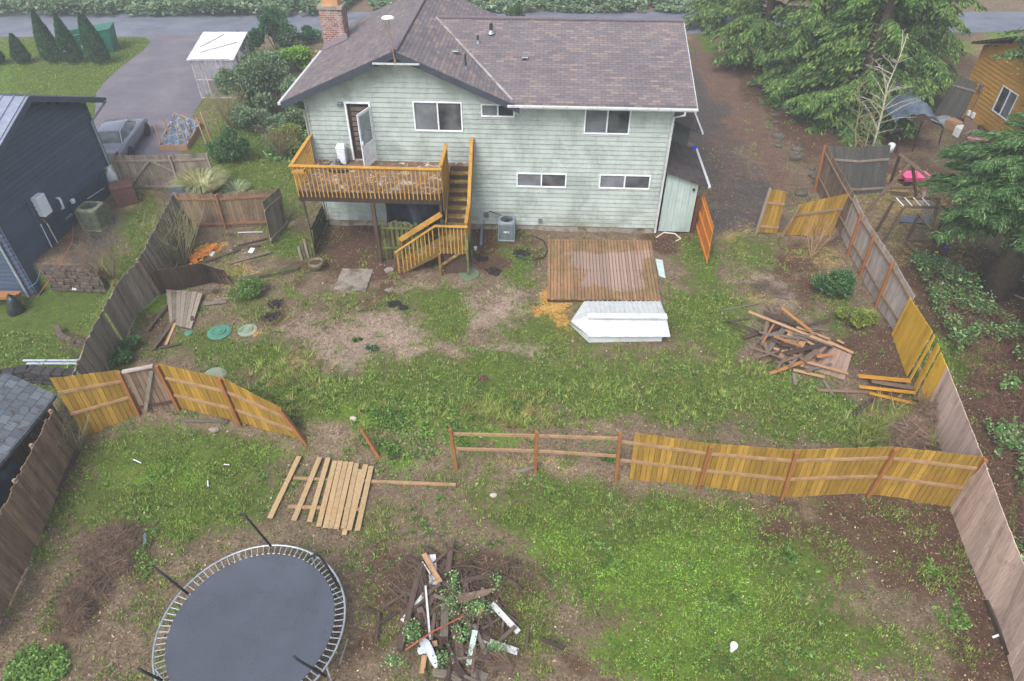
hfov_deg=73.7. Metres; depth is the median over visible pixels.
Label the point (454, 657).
slat
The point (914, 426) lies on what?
brush heap
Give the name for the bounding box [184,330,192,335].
septic lid
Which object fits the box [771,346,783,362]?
slat
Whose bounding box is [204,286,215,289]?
plank
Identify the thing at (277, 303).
soil heap
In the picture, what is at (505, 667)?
plank
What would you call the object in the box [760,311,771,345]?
plank
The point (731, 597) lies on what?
weed clump
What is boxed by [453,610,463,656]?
plank
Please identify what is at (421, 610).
plank
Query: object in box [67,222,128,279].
bare shrub
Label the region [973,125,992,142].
table
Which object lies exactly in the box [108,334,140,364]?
holly shrub
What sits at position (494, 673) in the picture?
slat
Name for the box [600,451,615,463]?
weed clump
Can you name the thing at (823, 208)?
board fence
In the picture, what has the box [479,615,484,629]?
slat
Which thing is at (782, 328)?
slat
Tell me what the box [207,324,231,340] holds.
septic lid
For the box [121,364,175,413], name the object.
wooden gate
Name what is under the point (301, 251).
picket stack
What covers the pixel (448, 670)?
slat
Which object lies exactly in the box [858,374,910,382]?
plank
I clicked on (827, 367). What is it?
plank
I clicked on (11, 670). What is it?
ground brambles
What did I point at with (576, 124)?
sage house
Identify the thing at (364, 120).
storm door
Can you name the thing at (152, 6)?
hedge bank
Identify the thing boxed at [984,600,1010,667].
edging board
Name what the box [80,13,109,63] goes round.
columnar evergreen
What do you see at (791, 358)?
slat
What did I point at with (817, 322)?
slat
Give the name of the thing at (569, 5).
scrub bank
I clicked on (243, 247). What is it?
plank
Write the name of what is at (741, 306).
plank
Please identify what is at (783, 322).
plank
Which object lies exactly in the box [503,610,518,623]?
plank
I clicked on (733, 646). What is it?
cleanout pipe
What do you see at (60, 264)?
garden hose
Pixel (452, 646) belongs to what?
plank
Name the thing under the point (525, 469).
plank
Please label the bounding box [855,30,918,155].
bare birch
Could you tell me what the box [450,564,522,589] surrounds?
bent branch
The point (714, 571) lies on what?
weeds
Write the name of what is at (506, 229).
ac unit
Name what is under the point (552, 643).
slat
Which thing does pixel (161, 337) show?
plank
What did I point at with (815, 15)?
cedar tree
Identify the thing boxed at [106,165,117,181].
white sack
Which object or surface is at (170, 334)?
plank
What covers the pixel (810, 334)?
plank
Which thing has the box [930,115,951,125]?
sack bundle
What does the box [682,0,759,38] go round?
cedar tree
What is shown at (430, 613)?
slat
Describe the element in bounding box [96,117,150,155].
parked car
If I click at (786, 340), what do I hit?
plank
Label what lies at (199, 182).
ornamental grass
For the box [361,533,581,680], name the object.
brush heap
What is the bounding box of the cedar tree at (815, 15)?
[746,0,860,110]
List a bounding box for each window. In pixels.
[412,101,462,131]
[481,104,514,117]
[516,173,566,187]
[583,110,631,134]
[598,174,650,189]
[992,85,1018,120]
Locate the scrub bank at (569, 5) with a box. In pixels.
[367,0,705,13]
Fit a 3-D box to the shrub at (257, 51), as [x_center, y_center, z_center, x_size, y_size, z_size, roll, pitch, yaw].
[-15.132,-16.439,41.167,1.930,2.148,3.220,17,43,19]
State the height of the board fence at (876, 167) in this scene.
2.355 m
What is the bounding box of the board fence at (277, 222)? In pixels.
[262,187,288,244]
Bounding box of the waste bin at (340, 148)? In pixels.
[335,143,346,164]
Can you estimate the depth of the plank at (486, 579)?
17.16 m
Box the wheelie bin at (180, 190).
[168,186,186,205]
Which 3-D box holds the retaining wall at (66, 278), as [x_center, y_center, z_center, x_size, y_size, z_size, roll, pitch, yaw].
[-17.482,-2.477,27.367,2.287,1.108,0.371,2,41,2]
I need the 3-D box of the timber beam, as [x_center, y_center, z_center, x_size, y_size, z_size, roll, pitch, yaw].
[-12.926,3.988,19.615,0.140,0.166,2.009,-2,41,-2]
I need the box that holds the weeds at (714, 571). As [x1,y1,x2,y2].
[0,125,1022,680]
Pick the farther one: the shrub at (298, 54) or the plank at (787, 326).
the shrub at (298, 54)
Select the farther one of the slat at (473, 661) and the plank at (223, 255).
the plank at (223, 255)
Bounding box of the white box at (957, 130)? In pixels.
[952,125,963,137]
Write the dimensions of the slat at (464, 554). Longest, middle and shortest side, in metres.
0.889 x 0.056 x 0.026 m
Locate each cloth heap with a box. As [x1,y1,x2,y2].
[964,129,979,136]
[967,136,988,141]
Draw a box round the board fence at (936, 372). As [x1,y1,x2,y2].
[909,335,946,408]
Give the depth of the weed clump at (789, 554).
17.68 m
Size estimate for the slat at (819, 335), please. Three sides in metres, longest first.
1.144 x 0.113 x 0.025 m
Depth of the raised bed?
35.54 m
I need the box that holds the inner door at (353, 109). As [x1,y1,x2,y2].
[347,104,368,157]
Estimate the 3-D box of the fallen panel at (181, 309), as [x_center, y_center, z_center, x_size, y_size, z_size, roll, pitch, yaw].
[-12.060,-1.149,24.704,1.357,0.178,2.377,-6,41,-7]
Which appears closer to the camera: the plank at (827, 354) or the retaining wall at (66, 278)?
the plank at (827, 354)
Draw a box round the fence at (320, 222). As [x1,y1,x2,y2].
[311,205,328,253]
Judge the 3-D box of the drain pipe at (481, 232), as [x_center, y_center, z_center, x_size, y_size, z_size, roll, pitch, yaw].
[-1.218,-4.680,28.622,0.249,0.551,1.708,0,40,0]
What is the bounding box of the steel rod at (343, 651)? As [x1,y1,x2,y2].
[339,639,347,663]
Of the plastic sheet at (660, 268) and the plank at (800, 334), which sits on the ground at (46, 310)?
the plastic sheet at (660, 268)
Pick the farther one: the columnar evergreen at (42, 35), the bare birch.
the columnar evergreen at (42, 35)
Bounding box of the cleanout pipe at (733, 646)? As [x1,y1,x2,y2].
[730,641,737,651]
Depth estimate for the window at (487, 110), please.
25.71 m
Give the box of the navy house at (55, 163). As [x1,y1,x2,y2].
[0,93,110,296]
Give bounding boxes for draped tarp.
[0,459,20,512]
[385,193,445,227]
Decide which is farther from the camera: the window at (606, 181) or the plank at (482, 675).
the window at (606, 181)
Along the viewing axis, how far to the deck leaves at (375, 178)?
25.89 m
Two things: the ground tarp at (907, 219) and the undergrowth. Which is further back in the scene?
the undergrowth
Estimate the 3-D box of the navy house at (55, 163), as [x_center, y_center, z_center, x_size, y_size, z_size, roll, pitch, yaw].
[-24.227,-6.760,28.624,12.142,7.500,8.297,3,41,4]
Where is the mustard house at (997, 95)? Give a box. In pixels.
[959,36,1023,141]
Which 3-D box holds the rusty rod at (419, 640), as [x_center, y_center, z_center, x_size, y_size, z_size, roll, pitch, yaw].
[-1.787,6.751,15.769,1.485,0.287,0.066,-20,44,-21]
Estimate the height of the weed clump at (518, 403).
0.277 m
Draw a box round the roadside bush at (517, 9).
[504,2,525,15]
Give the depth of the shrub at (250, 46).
45.84 m
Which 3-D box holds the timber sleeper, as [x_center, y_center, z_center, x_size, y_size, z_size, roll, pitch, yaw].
[-9.404,-2.577,26.485,2.244,0.216,0.200,-13,42,-15]
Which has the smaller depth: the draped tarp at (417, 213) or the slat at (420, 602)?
the slat at (420, 602)
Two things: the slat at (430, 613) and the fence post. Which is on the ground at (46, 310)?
the fence post
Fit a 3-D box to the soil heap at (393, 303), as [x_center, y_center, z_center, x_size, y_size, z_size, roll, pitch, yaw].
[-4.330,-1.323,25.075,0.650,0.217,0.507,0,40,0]
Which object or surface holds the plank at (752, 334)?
on the slat
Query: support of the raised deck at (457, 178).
on the ground at (46, 310)
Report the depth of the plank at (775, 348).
22.85 m
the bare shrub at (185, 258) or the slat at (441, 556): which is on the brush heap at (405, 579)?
the slat at (441, 556)
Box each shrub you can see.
[26,396,94,450]
[55,324,89,358]
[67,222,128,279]
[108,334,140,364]
[128,193,204,264]
[202,78,247,128]
[205,126,249,162]
[211,49,289,107]
[227,103,272,132]
[236,30,254,52]
[239,50,283,71]
[242,65,303,112]
[248,117,302,156]
[265,121,302,153]
[266,110,305,134]
[274,44,311,71]
[297,24,322,42]
[308,48,321,63]
[803,206,836,256]
[810,268,862,299]
[835,306,879,328]
[913,381,970,422]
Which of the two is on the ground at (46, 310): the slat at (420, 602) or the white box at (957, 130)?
the white box at (957, 130)
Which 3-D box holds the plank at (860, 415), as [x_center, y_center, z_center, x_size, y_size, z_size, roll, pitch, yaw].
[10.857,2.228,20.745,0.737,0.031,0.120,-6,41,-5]
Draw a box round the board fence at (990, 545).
[926,366,1023,680]
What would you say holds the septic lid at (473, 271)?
on the ground at (46, 310)
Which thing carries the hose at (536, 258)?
on the ground at (46, 310)
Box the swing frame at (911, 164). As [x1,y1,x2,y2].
[854,153,932,211]
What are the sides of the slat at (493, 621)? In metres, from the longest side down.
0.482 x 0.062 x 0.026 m
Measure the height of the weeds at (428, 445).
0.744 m
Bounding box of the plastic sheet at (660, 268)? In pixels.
[655,259,665,277]
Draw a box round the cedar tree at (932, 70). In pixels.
[852,0,986,105]
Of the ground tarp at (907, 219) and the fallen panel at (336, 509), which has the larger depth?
the ground tarp at (907, 219)
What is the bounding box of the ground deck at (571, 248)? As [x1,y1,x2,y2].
[547,239,660,302]
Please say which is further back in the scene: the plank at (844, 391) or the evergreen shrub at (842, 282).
the evergreen shrub at (842, 282)
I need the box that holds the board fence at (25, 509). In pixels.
[0,409,77,619]
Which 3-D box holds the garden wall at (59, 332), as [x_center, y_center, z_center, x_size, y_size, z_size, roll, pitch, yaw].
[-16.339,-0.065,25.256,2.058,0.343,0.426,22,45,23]
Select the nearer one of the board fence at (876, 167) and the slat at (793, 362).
the slat at (793, 362)
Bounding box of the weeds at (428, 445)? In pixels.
[356,393,472,460]
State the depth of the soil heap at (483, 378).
22.07 m
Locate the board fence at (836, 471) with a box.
[620,432,987,506]
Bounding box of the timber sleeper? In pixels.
[239,265,299,280]
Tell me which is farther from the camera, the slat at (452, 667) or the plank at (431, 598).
the plank at (431, 598)
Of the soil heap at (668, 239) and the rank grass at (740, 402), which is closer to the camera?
the rank grass at (740, 402)
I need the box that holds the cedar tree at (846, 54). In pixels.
[775,0,939,146]
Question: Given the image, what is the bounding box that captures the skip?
[69,21,117,54]
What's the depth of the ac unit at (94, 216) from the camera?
28.76 m
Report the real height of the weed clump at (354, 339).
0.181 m
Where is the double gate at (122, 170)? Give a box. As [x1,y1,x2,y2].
[108,153,217,189]
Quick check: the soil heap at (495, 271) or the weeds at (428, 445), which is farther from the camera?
the soil heap at (495, 271)
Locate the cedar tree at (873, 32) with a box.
[795,0,893,80]
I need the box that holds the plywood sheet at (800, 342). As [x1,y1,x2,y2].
[778,329,807,359]
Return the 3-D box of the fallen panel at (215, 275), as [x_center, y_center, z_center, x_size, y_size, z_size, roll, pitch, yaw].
[-11.092,-2.642,25.814,0.892,1.075,0.536,-6,41,-7]
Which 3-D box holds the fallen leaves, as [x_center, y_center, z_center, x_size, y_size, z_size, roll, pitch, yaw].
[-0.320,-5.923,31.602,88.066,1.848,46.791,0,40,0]
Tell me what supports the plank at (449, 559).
on the brush heap at (405, 579)
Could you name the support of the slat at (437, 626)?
on the brush heap at (405, 579)
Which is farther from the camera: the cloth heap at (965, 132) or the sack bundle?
the sack bundle
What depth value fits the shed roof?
23.14 m
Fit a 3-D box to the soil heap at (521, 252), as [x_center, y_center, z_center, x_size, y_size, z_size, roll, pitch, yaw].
[0.409,-3.534,27.700,0.796,0.275,0.652,0,40,0]
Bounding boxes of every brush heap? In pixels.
[46,514,173,646]
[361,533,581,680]
[745,275,793,301]
[829,324,893,372]
[873,392,938,469]
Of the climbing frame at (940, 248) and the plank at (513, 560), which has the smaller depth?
the plank at (513, 560)
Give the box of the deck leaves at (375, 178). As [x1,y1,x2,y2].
[303,160,440,191]
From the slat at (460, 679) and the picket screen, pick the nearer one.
the slat at (460, 679)
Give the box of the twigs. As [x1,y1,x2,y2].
[0,159,1023,680]
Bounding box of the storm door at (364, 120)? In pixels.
[356,106,376,165]
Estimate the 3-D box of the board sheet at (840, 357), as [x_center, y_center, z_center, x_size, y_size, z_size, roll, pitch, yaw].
[10.501,0.630,22.692,1.335,0.157,1.422,21,45,23]
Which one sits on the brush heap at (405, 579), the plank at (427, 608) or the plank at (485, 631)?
the plank at (485, 631)
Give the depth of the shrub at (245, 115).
35.51 m
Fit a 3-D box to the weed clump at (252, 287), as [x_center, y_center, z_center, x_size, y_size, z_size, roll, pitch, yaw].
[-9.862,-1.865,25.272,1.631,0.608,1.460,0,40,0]
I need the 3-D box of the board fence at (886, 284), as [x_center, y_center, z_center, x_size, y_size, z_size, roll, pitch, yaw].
[13.486,-2.942,25.708,0.222,2.099,6.622,3,41,3]
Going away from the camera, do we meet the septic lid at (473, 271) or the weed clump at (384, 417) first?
the weed clump at (384, 417)
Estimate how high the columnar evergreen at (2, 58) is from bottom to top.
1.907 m
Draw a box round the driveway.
[94,34,247,155]
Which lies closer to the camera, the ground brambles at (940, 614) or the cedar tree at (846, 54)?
the ground brambles at (940, 614)
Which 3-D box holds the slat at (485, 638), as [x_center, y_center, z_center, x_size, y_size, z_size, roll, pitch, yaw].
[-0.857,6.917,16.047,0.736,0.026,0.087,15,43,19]
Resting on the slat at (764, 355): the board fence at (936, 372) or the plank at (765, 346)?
the plank at (765, 346)
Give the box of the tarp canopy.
[881,94,944,152]
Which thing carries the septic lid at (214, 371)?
on the ground at (46, 310)
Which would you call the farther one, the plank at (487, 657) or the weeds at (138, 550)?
the weeds at (138, 550)
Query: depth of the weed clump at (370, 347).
23.01 m
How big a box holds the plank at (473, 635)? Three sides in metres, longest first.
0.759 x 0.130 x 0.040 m
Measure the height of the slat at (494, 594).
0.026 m
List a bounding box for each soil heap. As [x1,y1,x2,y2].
[261,311,280,321]
[268,299,282,308]
[387,300,402,307]
[398,304,407,309]
[477,256,488,260]
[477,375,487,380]
[485,267,500,275]
[512,248,530,257]
[658,235,679,244]
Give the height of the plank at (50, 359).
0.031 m
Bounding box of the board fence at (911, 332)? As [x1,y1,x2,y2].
[891,297,932,375]
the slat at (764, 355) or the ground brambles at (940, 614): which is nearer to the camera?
the ground brambles at (940, 614)
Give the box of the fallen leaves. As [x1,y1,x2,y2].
[0,38,1023,680]
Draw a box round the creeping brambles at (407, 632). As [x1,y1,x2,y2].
[379,561,517,670]
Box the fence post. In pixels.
[360,428,380,458]
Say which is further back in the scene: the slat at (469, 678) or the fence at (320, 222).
the fence at (320, 222)
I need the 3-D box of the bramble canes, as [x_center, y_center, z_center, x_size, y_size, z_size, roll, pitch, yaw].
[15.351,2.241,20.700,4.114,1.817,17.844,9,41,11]
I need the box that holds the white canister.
[888,142,895,152]
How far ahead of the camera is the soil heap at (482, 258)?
27.32 m
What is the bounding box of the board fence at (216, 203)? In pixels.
[172,189,275,228]
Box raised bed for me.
[153,112,220,150]
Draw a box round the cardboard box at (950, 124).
[943,118,962,131]
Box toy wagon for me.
[898,170,930,186]
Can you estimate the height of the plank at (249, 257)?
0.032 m
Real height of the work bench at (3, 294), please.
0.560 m
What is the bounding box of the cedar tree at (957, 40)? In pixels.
[884,0,969,58]
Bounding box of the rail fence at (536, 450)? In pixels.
[448,428,621,481]
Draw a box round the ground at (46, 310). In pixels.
[0,0,1023,680]
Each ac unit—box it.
[74,201,112,231]
[498,215,515,241]
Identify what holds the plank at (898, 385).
on the ground at (46, 310)
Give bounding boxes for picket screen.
[379,220,424,258]
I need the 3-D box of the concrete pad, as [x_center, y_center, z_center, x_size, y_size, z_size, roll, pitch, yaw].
[-6.098,-2.314,26.219,1.298,0.124,1.575,0,40,0]
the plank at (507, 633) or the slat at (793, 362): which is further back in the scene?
the slat at (793, 362)
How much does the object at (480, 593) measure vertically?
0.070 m
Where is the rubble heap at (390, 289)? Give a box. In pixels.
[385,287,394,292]
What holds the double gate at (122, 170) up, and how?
on the ground at (46, 310)
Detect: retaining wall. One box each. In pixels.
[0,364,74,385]
[41,264,109,292]
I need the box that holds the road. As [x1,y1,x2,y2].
[0,12,1023,36]
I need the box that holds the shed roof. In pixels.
[570,300,669,342]
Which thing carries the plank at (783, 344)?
on the slat at (784, 358)
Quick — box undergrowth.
[750,53,924,139]
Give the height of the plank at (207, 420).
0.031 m
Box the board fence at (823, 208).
[781,194,848,236]
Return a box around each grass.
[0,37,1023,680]
[0,38,1023,680]
[165,165,227,193]
[195,293,940,447]
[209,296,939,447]
[219,179,250,192]
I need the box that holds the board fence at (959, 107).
[934,76,978,119]
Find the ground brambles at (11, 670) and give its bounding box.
[1,642,70,680]
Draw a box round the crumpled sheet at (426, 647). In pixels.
[417,638,437,667]
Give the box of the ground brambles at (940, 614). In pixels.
[918,556,972,634]
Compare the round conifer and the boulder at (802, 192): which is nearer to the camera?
the boulder at (802, 192)
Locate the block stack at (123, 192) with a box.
[108,178,138,207]
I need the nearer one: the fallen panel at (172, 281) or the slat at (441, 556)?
the slat at (441, 556)
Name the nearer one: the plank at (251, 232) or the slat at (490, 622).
the slat at (490, 622)
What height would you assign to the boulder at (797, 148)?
0.359 m
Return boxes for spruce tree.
[912,105,1023,301]
[990,27,1023,82]
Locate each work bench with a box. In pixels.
[0,291,24,301]
[959,115,977,139]
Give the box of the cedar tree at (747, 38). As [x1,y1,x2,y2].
[706,0,804,79]
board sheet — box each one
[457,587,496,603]
[803,344,851,379]
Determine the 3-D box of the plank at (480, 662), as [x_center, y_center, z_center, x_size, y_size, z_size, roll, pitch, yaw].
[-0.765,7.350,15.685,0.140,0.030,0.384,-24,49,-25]
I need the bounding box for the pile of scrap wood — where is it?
[187,243,217,264]
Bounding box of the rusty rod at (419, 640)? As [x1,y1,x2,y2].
[405,615,463,650]
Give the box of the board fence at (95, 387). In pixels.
[50,370,140,435]
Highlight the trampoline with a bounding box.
[137,513,347,680]
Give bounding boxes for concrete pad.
[334,268,372,291]
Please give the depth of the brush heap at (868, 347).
23.17 m
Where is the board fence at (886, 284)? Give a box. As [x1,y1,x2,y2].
[841,195,914,329]
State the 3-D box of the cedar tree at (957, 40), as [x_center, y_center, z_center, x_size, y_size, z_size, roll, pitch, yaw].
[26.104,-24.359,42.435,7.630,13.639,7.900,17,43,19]
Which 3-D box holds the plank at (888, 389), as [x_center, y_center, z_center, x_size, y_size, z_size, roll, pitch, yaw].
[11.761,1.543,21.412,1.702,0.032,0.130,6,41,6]
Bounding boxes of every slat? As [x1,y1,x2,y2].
[362,606,381,615]
[374,611,380,642]
[377,611,397,624]
[382,594,402,607]
[387,586,405,603]
[392,561,417,565]
[399,638,418,651]
[400,613,425,626]
[402,586,418,594]
[405,555,438,571]
[413,593,431,609]
[413,635,442,648]
[419,577,424,591]
[420,613,423,625]
[422,545,445,560]
[424,611,433,625]
[428,549,448,568]
[429,613,435,643]
[429,662,461,680]
[430,597,452,611]
[433,593,449,601]
[433,632,452,642]
[435,532,447,549]
[435,621,442,651]
[439,649,444,668]
[444,663,454,680]
[445,641,461,670]
[446,665,450,680]
[448,547,479,560]
[453,655,478,659]
[457,564,460,577]
[462,627,489,641]
[464,649,489,662]
[464,674,476,680]
[468,560,480,585]
[470,647,476,673]
[472,623,486,654]
[474,610,495,616]
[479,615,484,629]
[482,602,493,627]
[482,617,499,628]
[490,584,503,611]
[493,649,498,677]
[524,624,529,647]
[539,637,564,650]
[723,317,758,331]
[750,346,782,358]
[755,348,785,358]
[770,322,787,342]
[771,338,798,353]
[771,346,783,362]
[776,337,800,369]
[777,354,802,363]
[785,329,813,344]
[788,351,804,366]
[796,326,829,339]
[801,317,832,327]
[815,346,831,360]
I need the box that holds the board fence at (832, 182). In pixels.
[813,145,854,234]
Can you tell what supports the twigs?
on the ground at (46, 310)
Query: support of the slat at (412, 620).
on the brush heap at (405, 579)
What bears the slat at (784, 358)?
on the slat at (766, 352)
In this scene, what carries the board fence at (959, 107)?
on the ground at (46, 310)
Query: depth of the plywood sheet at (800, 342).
23.25 m
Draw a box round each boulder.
[771,113,779,116]
[772,132,784,138]
[789,154,802,160]
[791,146,803,151]
[795,189,807,195]
[808,171,819,176]
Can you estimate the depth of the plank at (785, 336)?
23.28 m
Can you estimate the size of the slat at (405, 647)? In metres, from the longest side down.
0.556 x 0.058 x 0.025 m
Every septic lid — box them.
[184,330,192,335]
[204,367,226,377]
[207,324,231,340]
[238,324,257,336]
[458,268,478,280]
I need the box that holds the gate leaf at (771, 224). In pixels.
[754,188,786,234]
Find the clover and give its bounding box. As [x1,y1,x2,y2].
[0,37,973,680]
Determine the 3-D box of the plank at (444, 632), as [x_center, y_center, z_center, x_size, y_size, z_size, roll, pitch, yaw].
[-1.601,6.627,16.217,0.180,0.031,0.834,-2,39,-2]
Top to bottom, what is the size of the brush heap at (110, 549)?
0.766 m
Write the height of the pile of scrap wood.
0.189 m
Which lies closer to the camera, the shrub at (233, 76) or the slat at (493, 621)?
the slat at (493, 621)
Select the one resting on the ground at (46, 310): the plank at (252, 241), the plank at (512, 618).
the plank at (252, 241)
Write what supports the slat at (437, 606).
on the brush heap at (405, 579)
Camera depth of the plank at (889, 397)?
21.19 m
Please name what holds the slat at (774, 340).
on the slat at (793, 362)
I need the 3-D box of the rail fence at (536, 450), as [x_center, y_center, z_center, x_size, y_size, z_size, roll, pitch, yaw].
[0.645,3.148,19.238,4.800,2.182,0.223,3,41,4]
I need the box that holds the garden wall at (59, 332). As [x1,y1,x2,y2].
[54,325,84,347]
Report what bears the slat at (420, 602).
on the brush heap at (405, 579)
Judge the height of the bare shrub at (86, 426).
1.765 m
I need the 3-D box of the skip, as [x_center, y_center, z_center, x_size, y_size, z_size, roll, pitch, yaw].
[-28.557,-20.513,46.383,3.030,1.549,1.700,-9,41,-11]
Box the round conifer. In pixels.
[247,5,299,50]
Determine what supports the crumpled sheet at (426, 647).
on the brush heap at (405, 579)
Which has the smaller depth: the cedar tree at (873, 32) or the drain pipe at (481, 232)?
the drain pipe at (481, 232)
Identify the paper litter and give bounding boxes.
[12,238,1018,620]
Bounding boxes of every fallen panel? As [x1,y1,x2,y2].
[149,263,211,293]
[166,289,202,328]
[202,264,233,284]
[267,456,455,534]
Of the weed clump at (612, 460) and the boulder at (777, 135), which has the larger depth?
the boulder at (777, 135)
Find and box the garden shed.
[0,373,68,471]
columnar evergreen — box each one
[0,49,5,62]
[8,33,31,63]
[30,8,61,62]
[52,11,83,63]
[77,12,98,53]
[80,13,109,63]
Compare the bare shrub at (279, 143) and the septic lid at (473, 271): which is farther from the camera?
the bare shrub at (279, 143)
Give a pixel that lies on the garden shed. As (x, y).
(25, 406)
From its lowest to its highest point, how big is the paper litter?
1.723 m
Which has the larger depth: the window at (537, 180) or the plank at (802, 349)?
the window at (537, 180)
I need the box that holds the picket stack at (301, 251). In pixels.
[297,239,312,259]
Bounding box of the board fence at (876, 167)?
[829,145,890,193]
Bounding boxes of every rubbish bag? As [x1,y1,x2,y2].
[6,294,24,316]
[326,159,347,172]
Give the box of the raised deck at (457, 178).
[288,135,473,275]
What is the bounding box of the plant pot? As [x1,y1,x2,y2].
[308,255,322,270]
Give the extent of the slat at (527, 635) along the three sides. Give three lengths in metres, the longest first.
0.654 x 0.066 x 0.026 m
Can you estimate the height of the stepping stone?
0.055 m
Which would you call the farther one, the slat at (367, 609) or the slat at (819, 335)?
the slat at (819, 335)
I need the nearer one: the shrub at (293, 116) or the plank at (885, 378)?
the plank at (885, 378)
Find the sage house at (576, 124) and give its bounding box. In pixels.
[277,0,710,232]
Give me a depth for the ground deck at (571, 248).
26.48 m
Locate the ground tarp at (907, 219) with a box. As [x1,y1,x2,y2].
[899,214,929,223]
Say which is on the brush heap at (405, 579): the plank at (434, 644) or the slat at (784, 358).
the plank at (434, 644)
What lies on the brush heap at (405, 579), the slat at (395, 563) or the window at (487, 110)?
the slat at (395, 563)
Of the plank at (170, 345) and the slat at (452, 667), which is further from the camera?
the plank at (170, 345)
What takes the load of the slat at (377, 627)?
on the ground at (46, 310)
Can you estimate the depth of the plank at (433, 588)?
16.77 m
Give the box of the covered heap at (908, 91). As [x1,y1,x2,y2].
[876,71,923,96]
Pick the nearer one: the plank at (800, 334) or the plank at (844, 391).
the plank at (844, 391)
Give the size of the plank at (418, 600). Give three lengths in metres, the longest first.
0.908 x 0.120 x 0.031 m
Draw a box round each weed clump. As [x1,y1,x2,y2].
[222,277,268,301]
[352,337,362,341]
[365,343,378,350]
[370,405,393,421]
[386,442,400,459]
[511,399,523,413]
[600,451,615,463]
[726,591,745,611]
[780,545,801,563]
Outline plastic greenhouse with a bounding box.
[187,32,249,98]
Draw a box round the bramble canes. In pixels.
[903,247,1023,558]
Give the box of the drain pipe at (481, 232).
[480,221,485,244]
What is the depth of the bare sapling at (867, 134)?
33.04 m
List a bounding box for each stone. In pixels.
[208,426,219,433]
[384,267,393,272]
[490,493,496,497]
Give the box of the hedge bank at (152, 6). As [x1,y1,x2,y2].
[0,0,356,15]
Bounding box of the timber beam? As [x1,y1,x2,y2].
[56,450,79,491]
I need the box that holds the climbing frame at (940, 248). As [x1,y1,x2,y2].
[875,191,948,265]
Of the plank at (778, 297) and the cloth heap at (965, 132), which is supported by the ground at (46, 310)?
the plank at (778, 297)
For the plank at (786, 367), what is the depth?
22.23 m
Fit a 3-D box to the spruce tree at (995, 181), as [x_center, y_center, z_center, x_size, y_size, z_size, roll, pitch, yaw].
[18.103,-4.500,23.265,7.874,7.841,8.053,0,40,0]
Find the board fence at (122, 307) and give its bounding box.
[70,194,195,405]
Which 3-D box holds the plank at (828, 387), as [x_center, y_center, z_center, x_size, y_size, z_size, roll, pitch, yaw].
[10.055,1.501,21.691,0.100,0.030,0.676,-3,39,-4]
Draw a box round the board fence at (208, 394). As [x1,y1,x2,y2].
[155,364,307,445]
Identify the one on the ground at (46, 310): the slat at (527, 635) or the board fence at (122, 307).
the board fence at (122, 307)
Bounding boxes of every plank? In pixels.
[23,359,77,360]
[26,362,75,364]
[146,297,171,330]
[150,319,176,349]
[155,330,163,349]
[158,343,178,348]
[164,323,176,344]
[181,418,228,422]
[203,300,226,305]
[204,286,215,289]
[205,249,240,261]
[230,251,270,263]
[232,244,259,249]
[237,238,267,245]
[238,231,262,232]
[396,563,423,650]
[401,586,410,598]
[401,594,422,621]
[415,613,431,623]
[417,606,425,618]
[419,655,426,673]
[422,553,441,582]
[422,583,441,597]
[424,593,435,607]
[425,586,430,639]
[428,554,436,584]
[432,640,437,646]
[432,667,459,680]
[438,558,445,571]
[440,603,448,636]
[442,573,493,585]
[444,629,466,656]
[445,541,453,572]
[449,662,467,680]
[453,575,458,632]
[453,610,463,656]
[462,616,472,629]
[466,630,477,665]
[469,574,507,583]
[470,667,488,680]
[475,659,483,667]
[478,649,491,660]
[481,628,489,635]
[483,639,518,654]
[484,660,512,673]
[490,602,520,633]
[498,625,516,642]
[503,563,515,570]
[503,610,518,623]
[504,557,520,563]
[515,464,539,473]
[719,302,762,310]
[742,325,781,338]
[748,310,834,344]
[749,343,755,354]
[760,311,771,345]
[761,324,774,343]
[763,311,796,324]
[763,327,786,353]
[763,340,769,351]
[767,295,788,299]
[768,333,805,339]
[769,360,804,374]
[773,335,801,347]
[773,347,801,357]
[775,320,817,328]
[781,307,812,331]
[781,342,795,348]
[783,343,824,354]
[792,373,796,384]
[793,368,824,377]
[794,331,833,346]
[801,349,820,362]
[805,333,817,336]
[805,363,832,371]
[806,361,847,374]
[816,388,868,393]
[817,354,835,355]
[822,380,834,394]
[828,340,853,353]
[849,397,874,416]
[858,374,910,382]
[858,385,915,394]
[858,411,881,416]
[869,391,918,405]
[871,379,913,389]
[880,411,916,413]
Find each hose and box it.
[36,223,73,298]
[514,235,547,260]
[656,232,680,241]
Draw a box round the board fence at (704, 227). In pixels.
[690,193,713,263]
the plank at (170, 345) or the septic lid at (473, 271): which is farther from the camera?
the septic lid at (473, 271)
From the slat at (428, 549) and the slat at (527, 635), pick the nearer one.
the slat at (527, 635)
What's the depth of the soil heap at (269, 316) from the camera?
24.47 m
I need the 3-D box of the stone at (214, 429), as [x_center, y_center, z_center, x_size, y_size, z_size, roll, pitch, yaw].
[-9.044,2.720,20.737,0.351,0.180,0.264,0,40,0]
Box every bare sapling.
[840,77,880,153]
[857,92,891,146]
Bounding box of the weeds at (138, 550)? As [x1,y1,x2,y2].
[80,527,184,580]
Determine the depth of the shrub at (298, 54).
42.53 m

